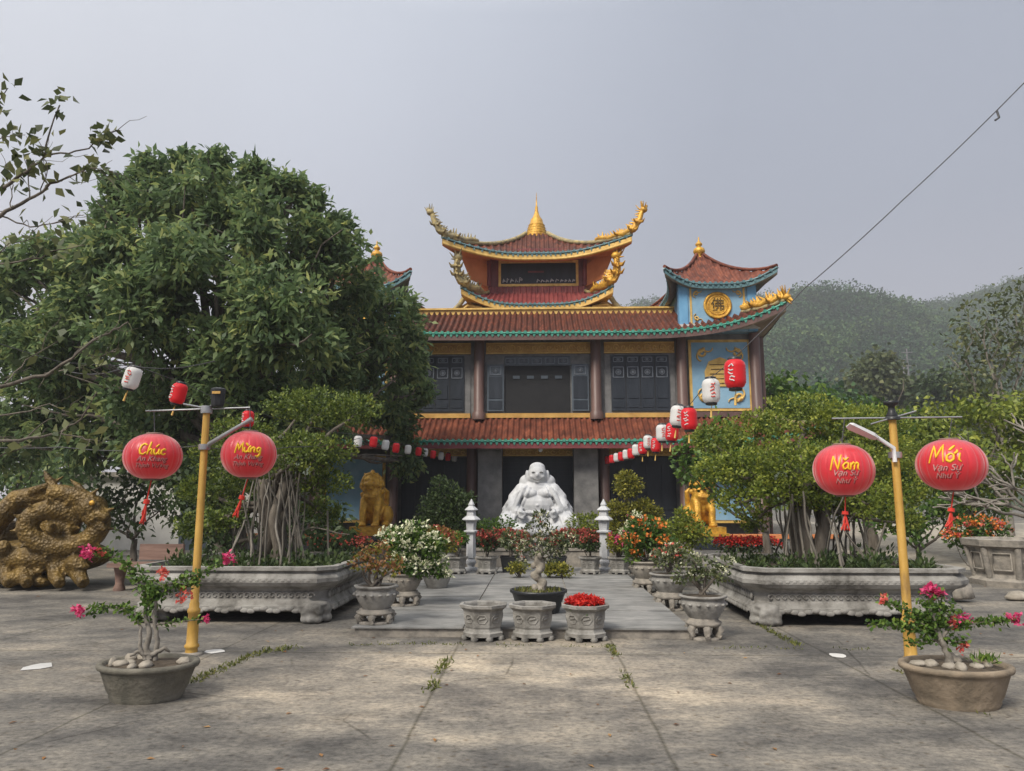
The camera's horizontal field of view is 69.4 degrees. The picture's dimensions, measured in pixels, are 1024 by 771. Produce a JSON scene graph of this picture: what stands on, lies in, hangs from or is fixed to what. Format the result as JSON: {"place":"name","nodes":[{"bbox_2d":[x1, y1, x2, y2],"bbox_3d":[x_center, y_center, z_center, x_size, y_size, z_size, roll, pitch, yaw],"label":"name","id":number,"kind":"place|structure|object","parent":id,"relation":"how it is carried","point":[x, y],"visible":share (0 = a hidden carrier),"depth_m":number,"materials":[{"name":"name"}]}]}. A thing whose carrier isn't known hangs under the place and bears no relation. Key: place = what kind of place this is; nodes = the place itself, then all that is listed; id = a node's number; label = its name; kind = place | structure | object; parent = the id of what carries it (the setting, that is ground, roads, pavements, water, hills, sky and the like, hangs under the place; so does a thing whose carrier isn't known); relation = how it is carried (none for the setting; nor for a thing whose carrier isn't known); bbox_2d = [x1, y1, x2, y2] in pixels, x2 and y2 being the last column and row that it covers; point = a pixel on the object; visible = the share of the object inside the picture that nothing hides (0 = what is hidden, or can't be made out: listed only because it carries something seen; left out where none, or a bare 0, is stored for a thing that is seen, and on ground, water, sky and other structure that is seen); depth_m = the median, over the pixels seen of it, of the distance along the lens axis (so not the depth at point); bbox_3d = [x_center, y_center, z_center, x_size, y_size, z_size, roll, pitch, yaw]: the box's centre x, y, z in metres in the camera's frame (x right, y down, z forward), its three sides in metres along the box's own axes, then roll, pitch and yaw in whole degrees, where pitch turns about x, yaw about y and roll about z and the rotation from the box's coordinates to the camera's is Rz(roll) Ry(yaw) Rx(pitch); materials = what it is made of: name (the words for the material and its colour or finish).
{"place":"outdoors","nodes":[
{"label":"outdoors","id":0,"kind":"place"},
{"bbox_2d":[432,548,459,565],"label":"flower pot","id":1,"kind":"object","parent":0,"point":[451,554],"visible":0.13,"depth_m":16.32,"materials":[{"name":"stone"}]},
{"bbox_2d":[413,474,480,531],"bbox_3d":[-1.481,2.756,16.692,1.564,1.577,1.078,0,-9,2],"label":"topiary tree","id":2,"kind":"object","parent":1,"relation":"in","point":[442,506],"visible":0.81,"depth_m":16.58,"materials":[{"name":"green plant"}]},
{"bbox_2d":[0,510,1023,770],"bbox_3d":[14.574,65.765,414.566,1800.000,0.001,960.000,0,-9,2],"label":"ground","id":3,"kind":"structure","parent":0,"point":[744,702],"depth_m":5.98,"materials":[{"name":"concrete"}]},
{"bbox_2d":[0,397,108,520],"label":"leafy tree","id":4,"kind":"object","parent":3,"relation":"on","point":[19,480],"visible":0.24,"depth_m":22.13,"materials":[{"name":"green plant"}]},
{"bbox_2d":[0,470,113,587],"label":"dragon sculpture","id":5,"kind":"object","parent":3,"relation":"on","point":[42,539],"visible":0.98,"depth_m":13.39,"materials":[{"name":"gold metal"}]},
{"bbox_2d":[0,73,151,456],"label":"leafy tree branch","id":6,"kind":"object","parent":3,"relation":"on","point":[31,170],"visible":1,"depth_m":6.42,"materials":[{"name":"green plant"}]},
{"bbox_2d":[79,460,180,561],"bbox_3d":[-9.784,3.132,19.159,2.734,2.980,2.266,0,-9,2],"label":"leafy tree","id":7,"kind":"object","parent":3,"relation":"on","point":[124,504],"visible":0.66,"depth_m":19.01,"materials":[{"name":"green plant"}]},
{"bbox_2d":[106,544,184,590],"bbox_3d":[-6.589,3.274,13.313,1.130,0.800,0.540,0,-9,2],"label":"stone bench","id":8,"kind":"object","parent":3,"relation":"on","point":[152,551],"visible":0.48,"depth_m":13.54,"materials":[{"name":"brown stone"}]},
{"bbox_2d":[95,653,200,704],"bbox_3d":[-2.990,2.409,6.075,0.816,0.296,0.636,0,-9,2],"label":"bonsai pot","id":9,"kind":"object","parent":3,"relation":"on","point":[165,677],"visible":0.85,"depth_m":5.86,"materials":[{"name":"stone"}]},
{"bbox_2d":[70,543,236,660],"bbox_3d":[-3.002,1.806,6.195,1.411,0.960,0.260,0,-9,2],"label":"bougainvillea bonsai","id":10,"kind":"object","parent":9,"relation":"on","point":[152,593],"visible":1,"depth_m":6.17,"materials":[{"name":"green plant"}]},
{"bbox_2d":[74,472,309,549],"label":"wall","id":11,"kind":"structure","parent":3,"relation":"on","point":[160,533],"depth_m":24.00,"materials":[{"name":"paint"}]},
{"bbox_2d":[146,387,253,655],"bbox_3d":[-3.410,1.421,7.941,1.241,2.820,0.240,0,-9,2],"label":"lamp post","id":12,"kind":"object","parent":3,"relation":"on","point":[191,645],"visible":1,"depth_m":7.96,"materials":[{"name":"metal"}]},
{"bbox_2d":[122,411,182,523],"bbox_3d":[-3.914,0.887,8.044,0.596,1.230,0.608,0,-9,2],"label":"round lantern","id":13,"kind":"object","parent":12,"relation":"hanging from","point":[151,456],"visible":1,"depth_m":7.87,"materials":[{"name":"red fabric"}]},
{"bbox_2d":[220,408,276,517],"bbox_3d":[-2.856,0.832,8.016,0.576,1.186,0.586,0,-9,2],"label":"round lantern","id":14,"kind":"object","parent":12,"relation":"hanging from","point":[248,454],"visible":1,"depth_m":7.84,"materials":[{"name":"red fabric"}]},
{"bbox_2d":[0,141,441,552],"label":"mango tree","id":15,"kind":"object","parent":3,"relation":"on","point":[251,337],"visible":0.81,"depth_m":16.98,"materials":[{"name":"green plant"}]},
{"bbox_2d":[188,643,302,683],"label":"joint grass","id":16,"kind":"structure","parent":3,"relation":"on","point":[240,660],"depth_m":7.33,"materials":[{"name":"green plant"}]},
{"bbox_2d":[134,432,370,554],"bbox_3d":[-5.748,2.482,15.408,5.312,3.126,2.318,-1,-9,9],"label":"leafy tree","id":17,"kind":"object","parent":3,"relation":"on","point":[178,477],"visible":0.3,"depth_m":15.22,"materials":[{"name":"green plant"}]},
{"bbox_2d":[134,552,376,623],"bbox_3d":[-3.686,2.966,11.084,2.810,0.732,2.825,0,-9,2],"label":"stone planter","id":18,"kind":"object","parent":3,"relation":"on","point":[314,594],"visible":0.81,"depth_m":9.79,"materials":[{"name":"stone"}]},
{"bbox_2d":[157,542,363,566],"bbox_3d":[-3.563,2.519,11.077,2.616,0.372,2.581,0,-9,2],"label":"ground cover","id":19,"kind":"object","parent":18,"relation":"on","point":[333,558],"visible":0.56,"depth_m":10.47,"materials":[{"name":"green plant"}]},
{"bbox_2d":[172,384,385,565],"bbox_3d":[-3.725,1.357,11.611,3.009,2.947,2.367,-6,-10,33],"label":"banyan bonsai","id":20,"kind":"object","parent":18,"relation":"in","point":[275,490],"visible":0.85,"depth_m":11.28,"materials":[{"name":"green plant"}]},
{"bbox_2d":[351,536,392,560],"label":"lion plinth","id":21,"kind":"structure","parent":3,"relation":"on","point":[374,538],"depth_m":19.81,"materials":[{"name":"grey stone"}]},
{"bbox_2d":[349,470,393,535],"bbox_3d":[-3.860,3.242,20.564,1.120,1.782,1.303,0,-9,2],"label":"lion statue","id":22,"kind":"object","parent":21,"relation":"on","point":[375,511],"visible":0.96,"depth_m":20.27,"materials":[{"name":"gold metal"}]},
{"bbox_2d":[459,600,506,642],"bbox_3d":[-0.335,2.757,8.670,0.547,0.403,0.547,0,-9,2],"label":"flower pot","id":23,"kind":"object","parent":3,"relation":"on","point":[482,618],"visible":1,"depth_m":8.49,"materials":[{"name":"stone"}]},
{"bbox_2d":[509,600,555,642],"bbox_3d":[0.240,2.754,8.650,0.547,0.403,0.547,0,-9,2],"label":"flower pot","id":24,"kind":"object","parent":3,"relation":"on","point":[532,618],"visible":1,"depth_m":8.47,"materials":[{"name":"stone"}]},
{"bbox_2d":[293,193,823,555],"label":"temple","id":25,"kind":"structure","parent":3,"relation":"on","point":[557,364],"depth_m":23.52,"materials":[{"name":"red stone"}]},
{"bbox_2d":[1,344,447,452],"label":"lantern cord","id":26,"kind":"object","parent":25,"relation":"attached to","point":[176,380],"visible":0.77,"depth_m":8.28,"materials":[{"name":"metal"}]},
{"bbox_2d":[121,364,141,400],"bbox_3d":[-4.124,-0.024,7.990,0.176,0.401,0.181,14,-8,4],"label":"paper lantern","id":27,"kind":"object","parent":26,"relation":"hanging from","point":[132,376],"visible":0.98,"depth_m":7.94,"materials":[{"name":"white paper"}]},
{"bbox_2d":[169,381,187,414],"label":"paper lantern","id":28,"kind":"object","parent":26,"relation":"hanging from","point":[178,393],"visible":0.98,"depth_m":8.48,"materials":[{"name":"red paper"}]},
{"bbox_2d":[401,457,466,538],"bbox_3d":[-2.352,3.616,23.537,2.356,2.651,0.105,0,-9,2],"label":"folding door","id":29,"kind":"structure","parent":25,"relation":"in","point":[411,493],"depth_m":23.58,"materials":[{"name":"black wood"}]},
{"bbox_2d":[485,354,590,412],"bbox_3d":[0.841,-0.067,23.605,3.421,1.910,0.175,0,-9,2],"label":"window frame","id":30,"kind":"structure","parent":25,"relation":"in","point":[514,383],"depth_m":23.60,"materials":[{"name":"paint"}]},
{"bbox_2d":[503,457,573,511],"bbox_3d":[0.823,3.599,23.428,2.378,2.651,0.105,0,-9,2],"label":"doorway","id":31,"kind":"structure","parent":25,"relation":"in","point":[561,468],"depth_m":23.52,"materials":[{"name":"black wood"}]},
{"bbox_2d":[609,457,677,537],"bbox_3d":[3.998,3.583,23.319,2.356,2.651,0.105,0,-9,2],"label":"folding door","id":32,"kind":"structure","parent":25,"relation":"in","point":[659,479],"depth_m":23.34,"materials":[{"name":"black wood"}]},
{"bbox_2d":[608,83,1023,455],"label":"lantern cord","id":33,"kind":"object","parent":25,"relation":"attached to","point":[857,242],"visible":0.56,"depth_m":5.75,"materials":[{"name":"metal"}]},
{"bbox_2d":[681,406,696,442],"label":"paper lantern","id":34,"kind":"object","parent":33,"relation":"hanging from","point":[689,419],"visible":1,"depth_m":7.94,"materials":[{"name":"red paper"}]},
{"bbox_2d":[702,376,719,416],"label":"paper lantern","id":35,"kind":"object","parent":33,"relation":"hanging from","point":[710,391],"visible":1,"depth_m":7.20,"materials":[{"name":"white paper"}]},
{"bbox_2d":[724,356,745,404],"bbox_3d":[1.838,-0.036,6.088,0.176,0.401,0.178,0,-9,2],"label":"paper lantern","id":36,"kind":"object","parent":33,"relation":"hanging from","point":[734,373],"visible":1,"depth_m":6.04,"materials":[{"name":"red paper"}]},
{"bbox_2d":[561,602,608,642],"bbox_3d":[0.854,2.750,8.629,0.547,0.403,0.547,0,-9,2],"label":"flower pot","id":37,"kind":"object","parent":3,"relation":"on","point":[582,625],"visible":0.98,"depth_m":8.43,"materials":[{"name":"stone"}]},
{"bbox_2d":[563,592,604,615],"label":"red flowers","id":38,"kind":"object","parent":37,"relation":"in","point":[581,599],"visible":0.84,"depth_m":8.56,"materials":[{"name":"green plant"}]},
{"bbox_2d":[653,591,683,611],"bbox_3d":[2.335,3.184,10.967,0.465,0.260,0.524,0,-9,2],"label":"pot stand","id":39,"kind":"object","parent":3,"relation":"on","point":[669,599],"visible":0.55,"depth_m":10.81,"materials":[{"name":"stone"}]},
{"bbox_2d":[649,571,688,592],"bbox_3d":[2.336,2.924,11.008,0.595,0.267,0.587,0,-9,2],"label":"flower pot","id":40,"kind":"object","parent":39,"relation":"on","point":[661,581],"visible":0.7,"depth_m":10.81,"materials":[{"name":"stone"}]},
{"bbox_2d":[649,541,687,572],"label":"flowering plant","id":41,"kind":"object","parent":40,"relation":"on","point":[671,556],"visible":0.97,"depth_m":11.02,"materials":[{"name":"green plant"}]},
{"bbox_2d":[675,564,704,585],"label":"flower pot","id":42,"kind":"object","parent":3,"relation":"on","point":[684,570],"visible":0.13,"depth_m":13.89,"materials":[{"name":"stone"}]},
{"bbox_2d":[660,503,714,556],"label":"leafy shrub","id":43,"kind":"object","parent":42,"relation":"in","point":[689,535],"visible":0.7,"depth_m":14.13,"materials":[{"name":"green plant"}]},
{"bbox_2d":[684,617,723,640],"bbox_3d":[2.249,2.840,8.675,0.432,0.240,0.486,0,-9,2],"label":"pot stand","id":44,"kind":"object","parent":3,"relation":"on","point":[704,627],"visible":0.88,"depth_m":8.54,"materials":[{"name":"stone"}]},
{"bbox_2d":[678,592,727,618],"bbox_3d":[2.250,2.594,8.713,0.574,0.258,0.567,0,-9,2],"label":"flower pot","id":45,"kind":"object","parent":44,"relation":"on","point":[709,605],"visible":0.99,"depth_m":8.53,"materials":[{"name":"stone"}]},
{"bbox_2d":[669,549,735,594],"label":"bonsai tree","id":46,"kind":"object","parent":45,"relation":"on","point":[703,572],"visible":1,"depth_m":8.76,"materials":[{"name":"green plant"}]},
{"bbox_2d":[693,537,725,561],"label":"lion plinth","id":47,"kind":"structure","parent":3,"relation":"on","point":[706,550],"depth_m":19.50,"materials":[{"name":"grey stone"}]},
{"bbox_2d":[681,475,729,536],"bbox_3d":[5.183,3.194,20.254,1.120,1.782,1.303,0,-9,2],"label":"lion statue","id":48,"kind":"object","parent":47,"relation":"on","point":[703,509],"visible":0.56,"depth_m":19.94,"materials":[{"name":"gold metal"}]},
{"bbox_2d":[668,405,773,552],"bbox_3d":[4.920,2.360,17.112,2.661,3.892,1.732,0,-9,2],"label":"ficus shrub","id":49,"kind":"object","parent":3,"relation":"on","point":[685,461],"visible":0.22,"depth_m":16.98,"materials":[{"name":"green plant"}]},
{"bbox_2d":[765,368,866,528],"bbox_3d":[11.480,2.630,28.015,4.863,6.737,2.824,3,-9,-21],"label":"leafy tree","id":50,"kind":"object","parent":3,"relation":"on","point":[775,386],"visible":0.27,"depth_m":27.96,"materials":[{"name":"green plant"}]},
{"bbox_2d":[766,372,872,518],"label":"hill tree","id":51,"kind":"object","parent":3,"relation":"on","point":[847,393],"visible":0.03,"depth_m":65.02,"materials":[{"name":"green plant"}]},
{"bbox_2d":[703,553,968,626],"bbox_3d":[4.519,2.922,10.803,2.910,0.732,2.825,0,-9,2],"label":"stone planter","id":52,"kind":"object","parent":3,"relation":"on","point":[764,596],"visible":0.73,"depth_m":9.52,"materials":[{"name":"stone"}]},
{"bbox_2d":[685,386,934,567],"bbox_3d":[4.604,1.357,11.238,3.906,2.844,2.718,0,-9,2],"label":"banyan bonsai","id":53,"kind":"object","parent":52,"relation":"on","point":[800,495],"visible":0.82,"depth_m":10.98,"materials":[{"name":"green plant"}]},
{"bbox_2d":[722,542,944,567],"bbox_3d":[4.550,2.475,10.825,2.846,0.387,2.586,0,-9,2],"label":"ground cover","id":54,"kind":"object","parent":52,"relation":"on","point":[757,559],"visible":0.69,"depth_m":10.12,"materials":[{"name":"green plant"}]},
{"bbox_2d":[793,378,929,552],"bbox_3d":[9.956,2.340,21.074,3.835,5.138,3.542,-7,-11,39],"label":"leafy tree","id":55,"kind":"object","parent":3,"relation":"on","point":[873,538],"visible":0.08,"depth_m":20.65,"materials":[{"name":"green plant"}]},
{"bbox_2d":[828,342,923,447],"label":"hill tree","id":56,"kind":"object","parent":3,"relation":"on","point":[876,380],"visible":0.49,"depth_m":73.85,"materials":[{"name":"green plant"}]},
{"bbox_2d":[832,400,961,669],"bbox_3d":[3.878,1.435,7.286,1.264,2.591,0.280,2,-9,-10],"label":"lamp post","id":57,"kind":"object","parent":3,"relation":"on","point":[891,418],"visible":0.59,"depth_m":7.30,"materials":[{"name":"metal"}]},
{"bbox_2d":[812,419,875,530],"bbox_3d":[3.313,0.884,7.384,0.576,1.118,0.591,0,-9,2],"label":"round lantern","id":58,"kind":"object","parent":57,"relation":"hanging from","point":[842,469],"visible":1,"depth_m":7.20,"materials":[{"name":"red fabric"}]},
{"bbox_2d":[915,418,988,529],"bbox_3d":[4.371,0.869,7.355,0.630,1.117,0.634,0,-9,2],"label":"round lantern","id":59,"kind":"object","parent":57,"relation":"hanging from","point":[949,464],"visible":1,"depth_m":7.16,"materials":[{"name":"red fabric"}]},
{"bbox_2d":[850,481,1021,558],"bbox_3d":[10.230,3.270,17.939,4.190,2.342,1.646,0,-9,2],"label":"leafy shrub","id":60,"kind":"object","parent":3,"relation":"on","point":[916,539],"visible":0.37,"depth_m":17.79,"materials":[{"name":"green plant"}]},
{"bbox_2d":[895,361,1010,517],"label":"hill tree","id":61,"kind":"object","parent":3,"relation":"on","point":[929,385],"visible":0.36,"depth_m":68.76,"materials":[{"name":"green plant"}]},
{"bbox_2d":[883,380,1023,531],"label":"leafy tree","id":62,"kind":"object","parent":3,"relation":"on","point":[930,433],"visible":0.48,"depth_m":19.34,"materials":[{"name":"green plant"}]},
{"bbox_2d":[897,655,1015,711],"bbox_3d":[3.544,2.372,5.897,0.857,0.316,0.668,0,-9,2],"label":"bonsai pot","id":63,"kind":"object","parent":3,"relation":"on","point":[970,689],"visible":0.87,"depth_m":5.68,"materials":[{"name":"stone"}]},
{"bbox_2d":[864,581,1023,662],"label":"bougainvillea bonsai","id":64,"kind":"object","parent":63,"relation":"on","point":[938,621],"visible":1,"depth_m":5.96,"materials":[{"name":"green plant"}]},
{"bbox_2d":[938,512,1014,565],"bbox_3d":[9.759,3.325,15.530,1.566,1.390,0.853,0,-9,2],"label":"flowering shrub","id":65,"kind":"object","parent":3,"relation":"on","point":[971,523],"visible":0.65,"depth_m":15.48,"materials":[{"name":"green plant"}]},
{"bbox_2d":[930,268,1023,535],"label":"sparse tree","id":66,"kind":"object","parent":3,"relation":"on","point":[1016,341],"visible":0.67,"depth_m":25.87,"materials":[{"name":"green plant"}]},
{"bbox_2d":[932,413,1023,517],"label":"frangipani tree","id":67,"kind":"object","parent":3,"relation":"on","point":[996,501],"visible":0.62,"depth_m":16.10,"materials":[{"name":"grey plant"}]},
{"bbox_2d":[959,537,1023,588],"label":"stone planter","id":68,"kind":"object","parent":3,"relation":"on","point":[995,561],"visible":1,"depth_m":13.88,"materials":[{"name":"stone"}]},
{"bbox_3d":[5.557,4.116,17.380,1.240,0.380,0.425,0,-9,2],"label":"flower trough","id":69,"kind":"object","parent":3,"relation":"on","visible":0},
{"bbox_2d":[712,534,782,553],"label":"red flowers","id":70,"kind":"object","parent":69,"relation":"in","point":[736,541],"visible":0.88,"depth_m":17.36,"materials":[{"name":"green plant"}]},
{"bbox_2d":[0,0,1023,498],"label":"sky","id":71,"kind":"structure","parent":0,"point":[765,133],"materials":[{"name":"grey"}]},
{"bbox_2d":[351,553,689,638],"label":"pavement","id":72,"kind":"structure","parent":0,"point":[631,611],"depth_m":10.21,"materials":[{"name":"stone"}]},
{"bbox_2d":[354,607,396,624],"bbox_3d":[-1.677,2.823,9.091,0.481,0.170,0.540,0,-9,2],"label":"pot stand","id":73,"kind":"object","parent":72,"relation":"on","point":[375,617],"visible":0.9,"depth_m":8.95,"materials":[{"name":"stone"}]},
{"bbox_2d":[353,583,398,609],"bbox_3d":[-1.676,2.601,9.123,0.574,0.280,0.567,0,-9,2],"label":"flower pot","id":74,"kind":"object","parent":73,"relation":"on","point":[382,596],"visible":0.99,"depth_m":8.94,"materials":[{"name":"stone"}]},
{"bbox_2d":[347,529,405,585],"bbox_3d":[-1.671,2.138,9.191,0.717,0.726,0.476,-2,-9,13],"label":"bonsai tree","id":75,"kind":"object","parent":74,"relation":"on","point":[368,558],"visible":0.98,"depth_m":9.15,"materials":[{"name":"green plant"}]},
{"bbox_2d":[392,590,421,606],"bbox_3d":[-1.540,3.045,10.621,0.466,0.200,0.522,0,-9,2],"label":"pot stand","id":76,"kind":"object","parent":72,"relation":"on","point":[405,597],"visible":0.66,"depth_m":10.47,"materials":[{"name":"stone"}]},
{"bbox_2d":[387,571,422,591],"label":"flower pot","id":77,"kind":"object","parent":76,"relation":"on","point":[405,583],"visible":0.79,"depth_m":10.47,"materials":[{"name":"stone"}]},
{"bbox_2d":[374,516,454,579],"bbox_3d":[-1.415,2.342,10.671,1.208,0.912,0.780,0,-9,2],"label":"flowering shrub","id":78,"kind":"object","parent":77,"relation":"in","point":[423,544],"visible":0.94,"depth_m":10.58,"materials":[{"name":"white plant"}]},
{"bbox_2d":[422,568,451,588],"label":"flower pot","id":79,"kind":"object","parent":72,"relation":"on","point":[432,583],"visible":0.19,"depth_m":12.51,"materials":[{"name":"stone"}]},
{"bbox_2d":[423,524,462,554],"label":"flowering shrub","id":80,"kind":"object","parent":79,"relation":"in","point":[446,531],"visible":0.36,"depth_m":12.72,"materials":[{"name":"green plant"}]},
{"bbox_2d":[414,510,519,530],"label":"hedge shrub","id":81,"kind":"object","parent":72,"relation":"on","point":[494,523],"visible":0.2,"depth_m":17.84,"materials":[{"name":"green plant"}]},
{"bbox_2d":[462,499,479,570],"bbox_3d":[-0.879,3.207,15.937,0.400,1.506,0.346,0,-9,2],"label":"stone lantern","id":82,"kind":"object","parent":72,"relation":"on","point":[471,518],"visible":0.94,"depth_m":15.86,"materials":[{"name":"white stone"}]},
{"bbox_2d":[475,556,498,574],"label":"flower pot","id":83,"kind":"object","parent":72,"relation":"on","point":[487,564],"visible":1,"depth_m":14.98,"materials":[{"name":"stone"}]},
{"bbox_2d":[475,528,499,556],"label":"potted plant","id":84,"kind":"object","parent":83,"relation":"on","point":[488,540],"visible":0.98,"depth_m":15.05,"materials":[{"name":"red plant"}]},
{"bbox_2d":[459,547,522,566],"bbox_3d":[-0.453,3.894,16.828,1.460,0.420,0.460,0,-9,2],"label":"flower trough","id":85,"kind":"object","parent":72,"relation":"on","point":[499,551],"visible":0.25,"depth_m":16.64,"materials":[{"name":"stone"}]},
{"bbox_2d":[496,462,578,560],"bbox_3d":[0.665,3.251,19.319,2.310,2.483,1.848,0,-9,2],"label":"seated statue","id":86,"kind":"object","parent":72,"relation":"on","point":[537,488],"visible":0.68,"depth_m":18.95,"materials":[{"name":"white stone"}]},
{"bbox_2d":[510,586,566,613],"bbox_3d":[0.356,2.886,9.919,0.770,0.300,0.770,0,-9,2],"label":"plastic tub","id":87,"kind":"object","parent":72,"relation":"on","point":[557,597],"visible":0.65,"depth_m":9.67,"materials":[{"name":"plastic"}]},
{"bbox_2d":[497,508,579,589],"bbox_3d":[0.357,2.245,9.987,1.136,1.184,0.487,0,-9,2],"label":"bonsai tree","id":88,"kind":"object","parent":87,"relation":"in","point":[540,561],"visible":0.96,"depth_m":9.98,"materials":[{"name":"green plant"}]},
{"bbox_2d":[555,547,615,566],"bbox_3d":[1.646,3.883,16.756,1.460,0.420,0.460,0,-9,2],"label":"flower trough","id":89,"kind":"object","parent":72,"relation":"on","point":[572,558],"depth_m":16.57,"materials":[{"name":"stone"}]},
{"bbox_2d":[578,556,601,574],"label":"flower pot","id":90,"kind":"object","parent":72,"relation":"on","point":[590,564],"visible":1,"depth_m":14.91,"materials":[{"name":"stone"}]},
{"bbox_2d":[573,528,600,556],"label":"potted plant","id":91,"kind":"object","parent":90,"relation":"on","point":[588,538],"visible":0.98,"depth_m":15.06,"materials":[{"name":"red plant"}]},
{"bbox_2d":[595,499,612,570],"bbox_3d":[1.971,3.191,15.840,0.400,1.506,0.346,0,-9,2],"label":"stone lantern","id":92,"kind":"object","parent":72,"relation":"on","point":[603,518],"visible":0.88,"depth_m":15.76,"materials":[{"name":"white stone"}]},
{"bbox_2d":[565,511,667,546],"bbox_3d":[2.522,3.630,17.776,2.631,1.285,0.872,0,-9,2],"label":"hedge shrub","id":93,"kind":"object","parent":72,"relation":"on","point":[584,521],"visible":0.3,"depth_m":17.76,"materials":[{"name":"green plant"}]},
{"bbox_2d":[607,556,630,574],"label":"flower pot","id":94,"kind":"object","parent":72,"relation":"on","point":[618,565],"visible":0.94,"depth_m":14.89,"materials":[{"name":"stone"}]},
{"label":"flower pot","id":95,"kind":"object","parent":72,"relation":"on","visible":0},
{"bbox_2d":[606,468,664,534],"bbox_3d":[2.700,2.685,16.574,1.461,1.678,0.830,0,-9,2],"label":"topiary tree","id":96,"kind":"object","parent":95,"relation":"in","point":[626,480],"visible":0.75,"depth_m":16.51,"materials":[{"name":"green plant"}]},
{"bbox_2d":[632,578,656,594],"bbox_3d":[2.351,3.475,12.847,0.520,0.260,0.580,0,-9,2],"label":"pot stand","id":97,"kind":"object","parent":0,"point":[647,584],"visible":0.41,"depth_m":12.67,"materials":[{"name":"stone"}]},
{"bbox_2d":[628,559,664,578],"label":"flower pot","id":98,"kind":"object","parent":97,"relation":"on","point":[642,569],"visible":0.7,"depth_m":12.66,"materials":[{"name":"stone"}]},
{"bbox_2d":[618,514,678,564],"bbox_3d":[2.389,2.701,12.956,1.078,0.911,0.772,0,-9,2],"label":"flowering shrub","id":99,"kind":"object","parent":98,"relation":"in","point":[636,539],"visible":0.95,"depth_m":12.86,"materials":[{"name":"orange plant"}]},
{"bbox_2d":[287,307,1023,509],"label":"hill","id":100,"kind":"structure","parent":0,"point":[1020,496],"depth_m":133.08,"materials":[{"name":"green plant"}]},
{"bbox_2d":[620,274,1023,460],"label":"hillside forest","id":101,"kind":"object","parent":100,"relation":"on","point":[809,329],"visible":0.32,"depth_m":261.40,"materials":[{"name":"green plant"}]},
{"bbox_2d":[773,521,1023,569],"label":"terrain","id":102,"kind":"structure","parent":0,"point":[939,550],"depth_m":22.21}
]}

